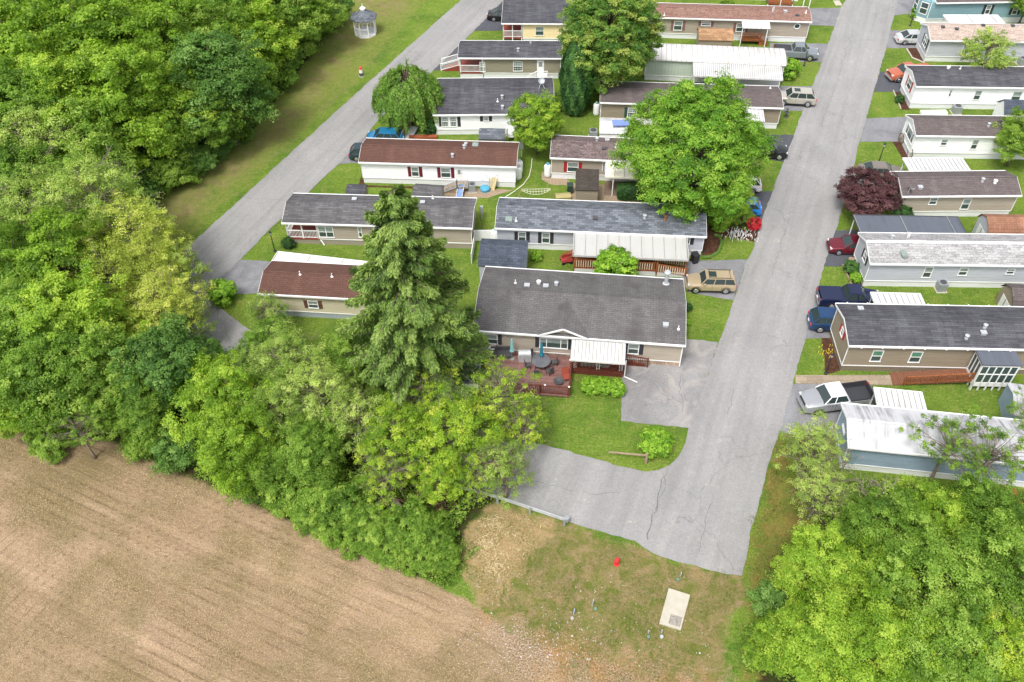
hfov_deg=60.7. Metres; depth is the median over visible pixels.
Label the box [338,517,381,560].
shrub
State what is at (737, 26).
window
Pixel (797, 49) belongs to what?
pickup truck
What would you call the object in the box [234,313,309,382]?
tree
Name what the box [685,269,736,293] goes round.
parked suv
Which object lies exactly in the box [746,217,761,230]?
shrub
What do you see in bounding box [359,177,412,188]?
garden bed
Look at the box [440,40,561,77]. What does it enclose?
mobile home
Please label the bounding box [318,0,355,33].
bush
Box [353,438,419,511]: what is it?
tree
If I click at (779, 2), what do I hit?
mobile home
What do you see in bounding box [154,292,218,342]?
tree
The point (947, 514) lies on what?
tree
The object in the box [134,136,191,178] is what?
bush
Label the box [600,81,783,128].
mobile home
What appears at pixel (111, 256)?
tree
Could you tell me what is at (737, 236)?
flowers
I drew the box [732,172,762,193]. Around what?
parked suv
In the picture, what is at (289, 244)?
shrub
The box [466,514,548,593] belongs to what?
dry grass
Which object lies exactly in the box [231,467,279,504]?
bush
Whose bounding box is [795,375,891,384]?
path
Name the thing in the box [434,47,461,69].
driveway
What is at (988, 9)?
window
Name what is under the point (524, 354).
barbecue grill
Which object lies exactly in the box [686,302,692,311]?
shrub
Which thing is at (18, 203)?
tree
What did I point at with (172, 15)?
tree
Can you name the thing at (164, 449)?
bush
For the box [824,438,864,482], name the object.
dead tree
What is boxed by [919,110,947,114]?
carport
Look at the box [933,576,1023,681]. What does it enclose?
tree
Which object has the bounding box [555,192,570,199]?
storage chest
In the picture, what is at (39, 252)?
tree
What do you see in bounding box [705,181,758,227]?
tree
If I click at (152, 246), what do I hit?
tree
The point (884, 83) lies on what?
driveway
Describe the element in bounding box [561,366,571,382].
lounge chair
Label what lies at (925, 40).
window
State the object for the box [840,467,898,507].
dead tree
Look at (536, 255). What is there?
shrub
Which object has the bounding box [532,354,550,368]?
patio table
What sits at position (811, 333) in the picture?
driveway
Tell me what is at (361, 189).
garden shed
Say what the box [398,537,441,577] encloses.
shrub
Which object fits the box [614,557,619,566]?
fire hydrant
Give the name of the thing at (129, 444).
bush
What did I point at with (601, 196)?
garden bed
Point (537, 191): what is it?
hammock
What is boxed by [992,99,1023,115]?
garden shed
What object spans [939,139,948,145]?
window
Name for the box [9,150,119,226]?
tree
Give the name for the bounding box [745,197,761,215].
parked car
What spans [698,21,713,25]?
window
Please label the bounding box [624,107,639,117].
window
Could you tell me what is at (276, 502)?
bush
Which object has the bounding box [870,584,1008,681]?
tree
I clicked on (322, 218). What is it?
mobile home
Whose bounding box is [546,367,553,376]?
patio chair
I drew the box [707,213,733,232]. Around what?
shrub
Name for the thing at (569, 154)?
mobile home
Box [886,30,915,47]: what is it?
driveway
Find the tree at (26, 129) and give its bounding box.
[0,97,97,196]
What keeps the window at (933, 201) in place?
in the mobile home at (955, 193)
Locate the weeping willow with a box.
[369,57,445,133]
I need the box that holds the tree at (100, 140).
[23,93,138,206]
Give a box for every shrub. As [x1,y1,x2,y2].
[205,278,238,307]
[280,236,295,248]
[284,503,316,537]
[308,509,346,549]
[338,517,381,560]
[365,524,407,571]
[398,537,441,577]
[420,117,436,134]
[424,535,463,573]
[529,250,542,261]
[555,94,574,114]
[580,376,597,396]
[588,86,599,106]
[592,243,640,275]
[595,376,613,394]
[607,377,626,396]
[622,68,642,81]
[637,426,674,458]
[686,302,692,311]
[686,318,691,325]
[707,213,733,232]
[719,0,734,3]
[732,207,755,224]
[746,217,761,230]
[783,57,801,80]
[842,260,859,274]
[849,271,862,283]
[891,204,914,214]
[895,94,905,103]
[910,7,916,18]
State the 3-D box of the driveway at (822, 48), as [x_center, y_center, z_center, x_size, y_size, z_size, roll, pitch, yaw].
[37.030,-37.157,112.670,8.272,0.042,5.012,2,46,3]
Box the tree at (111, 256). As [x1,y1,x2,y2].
[46,234,163,319]
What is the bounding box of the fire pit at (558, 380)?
[554,377,563,383]
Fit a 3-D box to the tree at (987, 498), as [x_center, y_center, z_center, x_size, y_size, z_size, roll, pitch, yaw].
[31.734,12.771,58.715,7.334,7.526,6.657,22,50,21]
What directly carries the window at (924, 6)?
in the mobile home at (931, 11)
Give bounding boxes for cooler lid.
[612,120,629,125]
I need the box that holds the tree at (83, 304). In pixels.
[6,262,150,377]
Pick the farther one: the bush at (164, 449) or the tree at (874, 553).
the bush at (164, 449)
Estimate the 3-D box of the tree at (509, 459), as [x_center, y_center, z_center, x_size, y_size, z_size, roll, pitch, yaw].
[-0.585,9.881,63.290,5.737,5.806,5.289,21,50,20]
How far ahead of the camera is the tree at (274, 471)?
62.82 m
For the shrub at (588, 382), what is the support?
on the ground at (580, 422)
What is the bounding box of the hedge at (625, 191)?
[616,181,696,201]
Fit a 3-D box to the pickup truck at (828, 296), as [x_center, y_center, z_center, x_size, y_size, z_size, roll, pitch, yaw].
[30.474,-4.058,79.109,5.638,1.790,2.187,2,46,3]
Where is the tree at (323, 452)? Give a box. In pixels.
[271,407,354,489]
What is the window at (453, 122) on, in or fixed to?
in the mobile home at (471, 105)
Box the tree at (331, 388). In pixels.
[266,342,368,442]
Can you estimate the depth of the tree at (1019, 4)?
114.62 m
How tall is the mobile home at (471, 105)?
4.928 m
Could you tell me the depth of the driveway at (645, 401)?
72.82 m
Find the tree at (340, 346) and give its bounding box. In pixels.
[309,331,380,405]
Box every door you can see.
[456,168,462,179]
[508,116,513,127]
[537,60,543,72]
[975,223,984,232]
[997,293,1008,305]
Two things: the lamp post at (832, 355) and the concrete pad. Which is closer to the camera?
the concrete pad
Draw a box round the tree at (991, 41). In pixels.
[955,25,1022,69]
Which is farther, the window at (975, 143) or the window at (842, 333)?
the window at (975, 143)
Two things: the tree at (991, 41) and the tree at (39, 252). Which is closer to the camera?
the tree at (39, 252)
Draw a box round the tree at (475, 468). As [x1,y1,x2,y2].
[448,435,506,502]
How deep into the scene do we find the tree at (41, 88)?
84.89 m
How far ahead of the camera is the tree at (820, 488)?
61.14 m
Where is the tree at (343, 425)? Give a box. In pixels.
[319,383,396,462]
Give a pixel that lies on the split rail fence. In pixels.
(646, 457)
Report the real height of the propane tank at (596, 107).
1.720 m
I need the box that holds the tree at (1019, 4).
[1008,0,1023,23]
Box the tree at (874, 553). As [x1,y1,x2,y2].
[824,526,929,607]
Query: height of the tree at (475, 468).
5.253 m
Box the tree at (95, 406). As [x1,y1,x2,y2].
[64,375,123,440]
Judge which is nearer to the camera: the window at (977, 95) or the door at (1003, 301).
the door at (1003, 301)
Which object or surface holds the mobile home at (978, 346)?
on the ground at (580, 422)
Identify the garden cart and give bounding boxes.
[560,254,572,264]
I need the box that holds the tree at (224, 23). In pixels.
[162,0,259,78]
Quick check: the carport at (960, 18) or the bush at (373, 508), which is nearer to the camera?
the bush at (373, 508)
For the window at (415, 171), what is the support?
in the mobile home at (411, 161)
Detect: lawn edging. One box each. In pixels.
[506,159,531,196]
[906,48,924,62]
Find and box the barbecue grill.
[518,349,530,361]
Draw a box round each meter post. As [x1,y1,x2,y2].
[480,206,482,218]
[520,141,522,156]
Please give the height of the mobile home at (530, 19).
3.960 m
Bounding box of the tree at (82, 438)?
[37,399,123,458]
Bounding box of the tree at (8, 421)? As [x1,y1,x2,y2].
[0,363,64,439]
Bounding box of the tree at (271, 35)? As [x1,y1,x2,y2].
[206,0,300,84]
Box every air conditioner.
[468,182,476,193]
[588,128,597,135]
[933,280,948,293]
[949,104,962,114]
[1015,56,1023,65]
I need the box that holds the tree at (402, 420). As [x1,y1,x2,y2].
[352,389,434,475]
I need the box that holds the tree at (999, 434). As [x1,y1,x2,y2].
[944,414,1023,488]
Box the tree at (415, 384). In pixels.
[391,364,461,424]
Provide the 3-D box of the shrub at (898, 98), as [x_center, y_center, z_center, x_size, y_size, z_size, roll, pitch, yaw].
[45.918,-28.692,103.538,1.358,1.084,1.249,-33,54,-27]
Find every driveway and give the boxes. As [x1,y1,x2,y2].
[219,260,270,293]
[340,134,418,163]
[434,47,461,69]
[474,1,502,30]
[621,339,717,427]
[681,259,745,299]
[705,191,772,233]
[739,134,793,161]
[770,43,827,61]
[779,86,811,110]
[779,383,871,434]
[805,299,829,338]
[809,8,839,25]
[824,230,858,266]
[860,117,906,141]
[874,71,901,91]
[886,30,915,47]
[895,0,913,14]
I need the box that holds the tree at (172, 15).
[117,0,208,72]
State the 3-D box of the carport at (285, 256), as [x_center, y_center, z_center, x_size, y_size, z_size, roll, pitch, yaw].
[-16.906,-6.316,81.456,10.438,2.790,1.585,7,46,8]
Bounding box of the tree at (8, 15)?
[0,0,72,66]
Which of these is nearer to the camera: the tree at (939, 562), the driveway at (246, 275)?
the tree at (939, 562)
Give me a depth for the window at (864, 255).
80.72 m
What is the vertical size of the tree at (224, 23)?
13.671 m
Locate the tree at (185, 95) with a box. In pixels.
[123,58,225,156]
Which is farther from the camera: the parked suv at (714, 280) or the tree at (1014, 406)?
the parked suv at (714, 280)
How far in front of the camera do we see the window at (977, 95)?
101.28 m
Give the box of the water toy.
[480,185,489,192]
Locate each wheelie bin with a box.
[567,182,573,193]
[690,251,700,263]
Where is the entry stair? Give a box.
[444,179,467,192]
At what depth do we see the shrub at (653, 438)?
67.05 m
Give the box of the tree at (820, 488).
[786,455,857,525]
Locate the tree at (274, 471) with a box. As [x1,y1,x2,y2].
[236,431,305,500]
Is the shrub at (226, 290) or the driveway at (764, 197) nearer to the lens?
the shrub at (226, 290)
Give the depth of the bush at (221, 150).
95.82 m
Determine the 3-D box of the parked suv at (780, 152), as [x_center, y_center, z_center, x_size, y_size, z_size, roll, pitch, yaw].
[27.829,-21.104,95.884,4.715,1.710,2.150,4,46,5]
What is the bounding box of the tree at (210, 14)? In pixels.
[176,0,268,49]
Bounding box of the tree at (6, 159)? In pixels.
[0,129,63,239]
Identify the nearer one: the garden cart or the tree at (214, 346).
the tree at (214, 346)
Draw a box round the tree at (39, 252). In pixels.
[0,204,119,300]
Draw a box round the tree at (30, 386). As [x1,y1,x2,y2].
[0,315,119,436]
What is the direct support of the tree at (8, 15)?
on the ground at (580, 422)
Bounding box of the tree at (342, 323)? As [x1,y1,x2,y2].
[329,316,364,346]
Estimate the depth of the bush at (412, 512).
61.83 m
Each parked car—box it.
[348,143,361,161]
[366,127,404,138]
[487,7,501,21]
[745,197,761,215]
[826,234,859,255]
[856,161,903,178]
[894,29,919,44]
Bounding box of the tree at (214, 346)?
[171,333,226,376]
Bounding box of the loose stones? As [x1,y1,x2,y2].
[414,575,709,679]
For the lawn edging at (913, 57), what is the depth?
111.02 m
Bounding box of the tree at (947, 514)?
[891,472,983,563]
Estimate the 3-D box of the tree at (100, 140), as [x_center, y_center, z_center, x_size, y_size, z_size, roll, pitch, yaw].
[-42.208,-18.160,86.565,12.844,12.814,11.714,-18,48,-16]
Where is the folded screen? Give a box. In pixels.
[489,177,496,190]
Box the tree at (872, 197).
[833,165,903,214]
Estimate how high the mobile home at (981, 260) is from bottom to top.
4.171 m
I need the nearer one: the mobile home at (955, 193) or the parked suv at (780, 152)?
the mobile home at (955, 193)
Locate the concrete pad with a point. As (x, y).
(676, 604)
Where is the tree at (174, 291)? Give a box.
[118,262,216,335]
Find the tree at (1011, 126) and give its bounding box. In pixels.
[992,106,1023,166]
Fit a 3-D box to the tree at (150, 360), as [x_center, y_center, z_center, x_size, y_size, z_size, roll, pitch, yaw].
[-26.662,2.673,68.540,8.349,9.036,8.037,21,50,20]
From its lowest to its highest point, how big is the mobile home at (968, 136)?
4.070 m
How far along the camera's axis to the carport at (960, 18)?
113.04 m
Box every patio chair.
[524,359,530,369]
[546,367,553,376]
[552,356,557,366]
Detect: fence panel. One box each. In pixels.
[471,231,474,263]
[473,230,491,240]
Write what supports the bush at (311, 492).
on the ground at (580, 422)
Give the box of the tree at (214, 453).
[183,399,281,505]
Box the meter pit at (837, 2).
[833,0,841,5]
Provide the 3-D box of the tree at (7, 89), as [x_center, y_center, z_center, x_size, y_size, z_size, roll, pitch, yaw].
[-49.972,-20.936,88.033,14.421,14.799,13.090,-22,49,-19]
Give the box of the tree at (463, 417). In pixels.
[409,378,505,467]
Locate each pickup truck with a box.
[773,41,818,61]
[796,380,875,414]
[815,284,878,306]
[885,62,929,82]
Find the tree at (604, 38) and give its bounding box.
[556,0,667,94]
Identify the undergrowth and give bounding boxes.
[47,5,1023,681]
[101,252,366,465]
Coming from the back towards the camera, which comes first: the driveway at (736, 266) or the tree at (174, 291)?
the driveway at (736, 266)
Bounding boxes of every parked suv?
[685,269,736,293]
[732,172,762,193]
[747,139,787,159]
[781,87,816,107]
[807,306,836,332]
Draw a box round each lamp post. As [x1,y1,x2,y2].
[268,230,275,251]
[824,353,833,374]
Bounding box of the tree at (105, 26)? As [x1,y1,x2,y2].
[2,0,161,98]
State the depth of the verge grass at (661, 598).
60.07 m
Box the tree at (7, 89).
[0,53,68,165]
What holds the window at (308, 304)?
in the mobile home at (314, 289)
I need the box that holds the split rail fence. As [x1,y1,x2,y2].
[609,445,656,463]
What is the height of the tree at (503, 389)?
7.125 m
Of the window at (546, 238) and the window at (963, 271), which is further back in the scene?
the window at (546, 238)
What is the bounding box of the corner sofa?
[490,346,511,358]
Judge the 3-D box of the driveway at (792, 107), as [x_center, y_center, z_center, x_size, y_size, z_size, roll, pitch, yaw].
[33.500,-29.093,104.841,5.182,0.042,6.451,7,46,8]
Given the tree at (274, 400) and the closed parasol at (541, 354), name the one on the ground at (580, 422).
the tree at (274, 400)
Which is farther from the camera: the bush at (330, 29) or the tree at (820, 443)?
the bush at (330, 29)
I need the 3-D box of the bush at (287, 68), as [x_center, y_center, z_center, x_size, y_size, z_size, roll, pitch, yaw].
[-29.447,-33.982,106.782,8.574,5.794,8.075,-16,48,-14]
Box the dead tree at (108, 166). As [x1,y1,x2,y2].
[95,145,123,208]
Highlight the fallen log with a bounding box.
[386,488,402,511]
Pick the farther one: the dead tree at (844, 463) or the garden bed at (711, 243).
the garden bed at (711, 243)
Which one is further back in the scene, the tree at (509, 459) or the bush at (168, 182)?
the bush at (168, 182)
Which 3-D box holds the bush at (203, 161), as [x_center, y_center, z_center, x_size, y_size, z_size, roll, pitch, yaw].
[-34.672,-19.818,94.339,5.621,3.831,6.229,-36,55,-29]
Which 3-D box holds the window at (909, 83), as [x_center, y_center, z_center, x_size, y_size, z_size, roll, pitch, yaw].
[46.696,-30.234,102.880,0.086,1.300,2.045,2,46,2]
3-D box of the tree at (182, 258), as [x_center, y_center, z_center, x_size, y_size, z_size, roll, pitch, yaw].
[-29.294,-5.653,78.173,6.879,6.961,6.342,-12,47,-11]
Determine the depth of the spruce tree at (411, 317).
63.12 m
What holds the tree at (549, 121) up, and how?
on the ground at (580, 422)
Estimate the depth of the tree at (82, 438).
65.03 m
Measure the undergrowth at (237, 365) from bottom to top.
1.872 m
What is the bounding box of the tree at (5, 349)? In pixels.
[0,317,52,427]
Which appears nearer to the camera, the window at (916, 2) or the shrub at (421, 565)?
the shrub at (421, 565)
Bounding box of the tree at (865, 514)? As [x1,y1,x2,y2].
[837,478,940,580]
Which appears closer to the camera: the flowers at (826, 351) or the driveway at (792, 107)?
the flowers at (826, 351)
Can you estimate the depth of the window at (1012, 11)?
116.54 m
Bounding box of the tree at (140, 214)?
[69,187,188,277]
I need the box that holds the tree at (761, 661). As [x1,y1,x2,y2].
[743,607,804,675]
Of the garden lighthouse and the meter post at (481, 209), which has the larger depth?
the garden lighthouse
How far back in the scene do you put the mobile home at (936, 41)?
109.00 m
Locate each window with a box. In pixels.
[303,300,322,308]
[317,226,334,237]
[357,227,362,237]
[407,167,422,176]
[437,167,454,177]
[441,117,448,126]
[450,117,456,126]
[479,62,485,71]
[480,116,491,121]
[484,334,501,344]
[513,61,522,71]
[514,231,529,241]
[535,26,543,35]
[535,337,571,349]
[538,232,553,243]
[564,162,581,172]
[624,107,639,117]
[625,343,643,354]
[670,21,685,30]
[687,238,693,244]
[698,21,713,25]
[733,23,747,31]
[794,23,799,28]
[839,323,844,340]
[861,248,867,265]
[869,350,884,361]
[904,123,914,144]
[905,75,913,92]
[907,351,923,362]
[913,0,918,9]
[918,1,929,14]
[921,33,928,49]
[921,267,933,277]
[928,198,938,204]
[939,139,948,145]
[957,268,968,275]
[959,198,971,209]
[969,140,979,149]
[972,90,982,99]
[981,5,994,14]
[1005,268,1015,274]
[1008,6,1019,14]
[1011,91,1022,99]
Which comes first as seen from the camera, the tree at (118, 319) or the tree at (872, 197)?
the tree at (118, 319)
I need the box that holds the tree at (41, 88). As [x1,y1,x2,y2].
[0,42,136,152]
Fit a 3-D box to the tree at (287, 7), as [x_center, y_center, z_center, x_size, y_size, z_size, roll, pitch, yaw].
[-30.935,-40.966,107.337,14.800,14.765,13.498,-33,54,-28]
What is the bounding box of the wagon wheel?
[898,133,903,143]
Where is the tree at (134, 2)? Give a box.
[62,0,190,44]
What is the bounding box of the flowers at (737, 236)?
[722,226,758,241]
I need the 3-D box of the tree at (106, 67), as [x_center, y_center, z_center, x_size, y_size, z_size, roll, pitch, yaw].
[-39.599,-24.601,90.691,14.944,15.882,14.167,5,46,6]
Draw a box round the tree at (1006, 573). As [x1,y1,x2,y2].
[917,506,1023,635]
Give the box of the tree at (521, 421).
[484,392,552,451]
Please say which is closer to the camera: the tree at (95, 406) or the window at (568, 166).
the tree at (95, 406)
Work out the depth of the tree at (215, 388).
64.15 m
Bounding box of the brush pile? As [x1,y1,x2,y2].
[391,473,456,510]
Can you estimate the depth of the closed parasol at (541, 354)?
73.45 m
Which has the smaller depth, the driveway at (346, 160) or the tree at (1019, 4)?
the driveway at (346, 160)
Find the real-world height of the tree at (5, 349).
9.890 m
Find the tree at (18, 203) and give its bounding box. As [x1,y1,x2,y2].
[0,160,86,248]
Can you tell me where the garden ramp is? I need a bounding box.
[401,119,417,138]
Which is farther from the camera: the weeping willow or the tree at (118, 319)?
the weeping willow
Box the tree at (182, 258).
[147,239,222,302]
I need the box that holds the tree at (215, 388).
[160,347,283,447]
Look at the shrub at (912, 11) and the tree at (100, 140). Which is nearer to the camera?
the tree at (100, 140)
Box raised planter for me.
[409,135,436,139]
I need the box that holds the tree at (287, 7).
[224,0,315,35]
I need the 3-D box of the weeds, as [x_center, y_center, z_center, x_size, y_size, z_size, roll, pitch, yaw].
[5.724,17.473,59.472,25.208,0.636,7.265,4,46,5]
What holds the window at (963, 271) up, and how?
in the mobile home at (981, 260)
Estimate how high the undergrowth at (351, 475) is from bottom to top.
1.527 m
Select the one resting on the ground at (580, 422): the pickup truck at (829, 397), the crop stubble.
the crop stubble
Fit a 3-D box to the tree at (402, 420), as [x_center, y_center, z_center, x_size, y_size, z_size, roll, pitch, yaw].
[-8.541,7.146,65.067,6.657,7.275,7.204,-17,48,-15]
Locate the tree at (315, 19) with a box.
[275,0,350,55]
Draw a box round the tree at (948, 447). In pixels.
[899,404,994,481]
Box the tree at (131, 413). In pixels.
[106,372,177,440]
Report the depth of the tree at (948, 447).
62.13 m
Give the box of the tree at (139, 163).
[82,133,152,211]
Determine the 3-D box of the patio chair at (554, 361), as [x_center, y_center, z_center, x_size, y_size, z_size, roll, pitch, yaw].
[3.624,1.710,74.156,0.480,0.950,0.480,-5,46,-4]
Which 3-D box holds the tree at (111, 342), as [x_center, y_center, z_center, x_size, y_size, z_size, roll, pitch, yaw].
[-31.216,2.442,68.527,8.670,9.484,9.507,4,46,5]
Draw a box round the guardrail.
[331,441,569,525]
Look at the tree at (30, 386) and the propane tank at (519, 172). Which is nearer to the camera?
the tree at (30, 386)
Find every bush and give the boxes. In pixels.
[22,424,76,464]
[116,412,167,464]
[130,163,162,208]
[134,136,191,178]
[140,149,202,194]
[148,424,199,476]
[173,141,219,176]
[197,133,239,161]
[226,105,258,143]
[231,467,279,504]
[239,67,283,106]
[258,44,305,90]
[259,477,316,518]
[278,40,305,71]
[281,462,350,518]
[294,17,322,58]
[314,468,380,536]
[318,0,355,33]
[318,12,336,34]
[343,493,392,547]
[363,510,405,553]
[381,492,438,553]
[409,507,459,559]
[746,566,808,619]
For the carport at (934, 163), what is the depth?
90.69 m
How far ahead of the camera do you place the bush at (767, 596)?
57.54 m
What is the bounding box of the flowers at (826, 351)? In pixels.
[818,344,832,360]
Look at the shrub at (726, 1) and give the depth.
120.98 m
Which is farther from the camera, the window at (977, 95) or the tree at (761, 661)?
the window at (977, 95)
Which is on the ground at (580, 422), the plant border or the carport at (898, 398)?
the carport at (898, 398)
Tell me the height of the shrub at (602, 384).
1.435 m
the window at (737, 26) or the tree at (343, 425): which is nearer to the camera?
the tree at (343, 425)
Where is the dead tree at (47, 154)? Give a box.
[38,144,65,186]
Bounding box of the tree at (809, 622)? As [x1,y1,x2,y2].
[755,577,883,681]
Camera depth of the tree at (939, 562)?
53.18 m
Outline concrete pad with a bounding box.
[659,588,689,630]
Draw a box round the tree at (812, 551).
[766,517,875,608]
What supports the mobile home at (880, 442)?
on the ground at (580, 422)
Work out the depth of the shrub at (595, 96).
103.69 m
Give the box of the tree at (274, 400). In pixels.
[236,364,317,448]
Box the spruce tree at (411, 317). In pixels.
[335,184,503,451]
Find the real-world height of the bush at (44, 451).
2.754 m
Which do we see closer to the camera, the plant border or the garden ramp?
the plant border
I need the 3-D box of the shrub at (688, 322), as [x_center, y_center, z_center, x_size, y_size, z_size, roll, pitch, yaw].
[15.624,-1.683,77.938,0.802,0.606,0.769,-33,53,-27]
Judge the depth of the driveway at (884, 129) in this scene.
99.79 m
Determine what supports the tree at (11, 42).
on the ground at (580, 422)
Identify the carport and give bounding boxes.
[271,251,367,264]
[849,214,966,255]
[869,292,924,303]
[869,387,926,409]
[900,157,969,170]
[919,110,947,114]
[942,14,1004,23]
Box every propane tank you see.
[491,227,496,238]
[516,165,521,179]
[517,159,522,172]
[544,162,550,177]
[593,101,599,115]
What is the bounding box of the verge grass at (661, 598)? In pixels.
[460,441,814,681]
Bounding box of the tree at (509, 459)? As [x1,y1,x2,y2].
[469,436,541,514]
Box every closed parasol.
[496,335,514,360]
[539,342,543,356]
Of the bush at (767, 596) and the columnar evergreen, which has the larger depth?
the columnar evergreen
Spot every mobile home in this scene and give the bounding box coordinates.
[258,260,365,318]
[281,193,476,248]
[358,138,519,186]
[433,77,553,137]
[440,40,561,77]
[473,266,685,396]
[495,197,706,276]
[501,0,573,40]
[550,135,717,195]
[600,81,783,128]
[644,43,786,86]
[649,2,811,46]
[767,0,810,7]
[829,302,1023,390]
[835,402,1023,486]
[854,232,1023,287]
[890,170,1021,215]
[900,65,1023,108]
[900,114,1023,158]
[910,0,1023,22]
[916,22,1023,62]
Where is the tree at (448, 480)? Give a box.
[401,444,474,504]
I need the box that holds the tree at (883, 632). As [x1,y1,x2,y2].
[823,568,949,681]
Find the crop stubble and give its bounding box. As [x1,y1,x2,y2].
[0,435,622,681]
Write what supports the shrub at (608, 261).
on the ground at (580, 422)
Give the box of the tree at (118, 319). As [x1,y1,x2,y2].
[102,286,163,339]
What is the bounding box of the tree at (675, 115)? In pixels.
[607,66,779,225]
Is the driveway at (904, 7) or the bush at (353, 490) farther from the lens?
the driveway at (904, 7)
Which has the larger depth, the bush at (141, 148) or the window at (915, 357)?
the bush at (141, 148)
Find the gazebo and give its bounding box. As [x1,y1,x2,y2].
[350,5,376,37]
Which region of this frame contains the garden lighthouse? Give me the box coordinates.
[359,66,363,76]
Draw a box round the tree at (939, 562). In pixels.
[855,508,1007,623]
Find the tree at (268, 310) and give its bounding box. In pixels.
[245,291,297,331]
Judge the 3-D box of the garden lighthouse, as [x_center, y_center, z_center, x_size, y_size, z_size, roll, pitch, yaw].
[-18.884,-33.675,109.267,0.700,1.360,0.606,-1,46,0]
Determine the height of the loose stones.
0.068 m
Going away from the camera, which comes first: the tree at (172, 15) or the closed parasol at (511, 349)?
the closed parasol at (511, 349)
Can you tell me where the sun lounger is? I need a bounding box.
[456,184,463,196]
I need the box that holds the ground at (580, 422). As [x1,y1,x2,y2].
[0,0,1023,681]
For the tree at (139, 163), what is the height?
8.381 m
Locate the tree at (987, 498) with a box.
[932,472,1023,564]
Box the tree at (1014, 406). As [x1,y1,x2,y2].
[1004,386,1023,427]
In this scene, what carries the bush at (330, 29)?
on the ground at (580, 422)
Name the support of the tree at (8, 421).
on the ground at (580, 422)
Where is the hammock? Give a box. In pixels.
[518,188,553,196]
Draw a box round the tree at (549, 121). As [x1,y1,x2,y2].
[505,88,564,154]
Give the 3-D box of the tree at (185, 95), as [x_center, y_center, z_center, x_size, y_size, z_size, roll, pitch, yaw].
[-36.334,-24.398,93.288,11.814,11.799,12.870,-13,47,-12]
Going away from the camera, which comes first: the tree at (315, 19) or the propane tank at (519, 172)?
the propane tank at (519, 172)
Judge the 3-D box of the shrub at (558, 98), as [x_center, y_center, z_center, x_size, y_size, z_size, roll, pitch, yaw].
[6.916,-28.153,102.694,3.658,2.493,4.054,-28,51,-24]
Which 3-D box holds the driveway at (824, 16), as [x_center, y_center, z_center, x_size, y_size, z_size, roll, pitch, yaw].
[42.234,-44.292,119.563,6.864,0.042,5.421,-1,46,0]
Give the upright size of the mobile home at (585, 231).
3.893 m
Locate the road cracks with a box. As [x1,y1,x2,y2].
[217,32,852,553]
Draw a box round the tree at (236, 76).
[165,27,279,145]
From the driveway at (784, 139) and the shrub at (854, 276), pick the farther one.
the driveway at (784, 139)
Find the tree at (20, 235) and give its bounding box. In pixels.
[0,219,51,294]
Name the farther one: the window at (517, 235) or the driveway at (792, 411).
the window at (517, 235)
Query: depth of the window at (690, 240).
83.41 m
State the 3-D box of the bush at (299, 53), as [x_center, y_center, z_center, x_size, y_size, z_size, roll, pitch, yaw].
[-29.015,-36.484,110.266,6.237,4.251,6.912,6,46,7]
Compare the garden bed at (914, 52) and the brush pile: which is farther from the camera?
the garden bed at (914, 52)
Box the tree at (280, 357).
[231,317,328,401]
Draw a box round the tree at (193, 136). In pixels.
[162,78,246,150]
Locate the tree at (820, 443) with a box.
[765,406,850,482]
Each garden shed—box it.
[346,184,367,194]
[412,183,444,196]
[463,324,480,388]
[478,128,504,140]
[478,238,528,280]
[575,168,598,200]
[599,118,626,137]
[696,28,733,45]
[972,214,1023,233]
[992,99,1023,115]
[995,284,1023,305]
[998,382,1023,418]
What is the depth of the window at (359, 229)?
85.12 m
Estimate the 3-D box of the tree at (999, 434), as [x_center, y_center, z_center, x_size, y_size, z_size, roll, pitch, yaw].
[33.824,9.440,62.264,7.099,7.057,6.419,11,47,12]
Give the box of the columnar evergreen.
[558,38,593,116]
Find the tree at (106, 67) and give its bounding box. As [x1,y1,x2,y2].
[44,13,187,158]
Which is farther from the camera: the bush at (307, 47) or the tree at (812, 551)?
the bush at (307, 47)
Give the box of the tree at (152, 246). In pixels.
[99,217,197,300]
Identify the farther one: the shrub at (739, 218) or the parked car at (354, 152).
the parked car at (354, 152)
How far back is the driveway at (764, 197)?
90.84 m
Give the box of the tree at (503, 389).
[460,349,550,437]
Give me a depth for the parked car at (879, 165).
92.63 m
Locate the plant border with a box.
[702,233,723,258]
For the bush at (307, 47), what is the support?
on the ground at (580, 422)
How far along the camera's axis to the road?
79.25 m
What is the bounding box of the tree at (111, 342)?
[47,313,150,417]
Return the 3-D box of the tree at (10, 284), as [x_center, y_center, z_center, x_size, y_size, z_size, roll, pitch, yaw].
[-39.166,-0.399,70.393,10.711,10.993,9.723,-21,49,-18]
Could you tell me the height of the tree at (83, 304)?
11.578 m
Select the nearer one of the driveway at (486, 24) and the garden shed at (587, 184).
the garden shed at (587, 184)
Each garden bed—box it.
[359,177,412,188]
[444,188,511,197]
[541,172,640,201]
[702,226,757,258]
[821,338,839,373]
[892,142,907,156]
[895,92,909,109]
[908,48,922,60]
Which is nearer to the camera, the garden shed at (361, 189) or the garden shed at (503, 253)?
the garden shed at (503, 253)
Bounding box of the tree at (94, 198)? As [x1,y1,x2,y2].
[27,139,175,261]
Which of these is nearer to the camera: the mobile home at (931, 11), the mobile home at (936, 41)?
the mobile home at (936, 41)
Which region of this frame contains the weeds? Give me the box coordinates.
[415,538,775,662]
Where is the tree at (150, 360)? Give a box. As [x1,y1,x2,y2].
[107,311,209,416]
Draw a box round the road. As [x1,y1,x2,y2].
[163,0,897,575]
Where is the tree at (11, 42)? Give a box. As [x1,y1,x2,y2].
[0,0,103,95]
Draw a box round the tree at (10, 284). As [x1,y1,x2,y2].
[0,267,79,363]

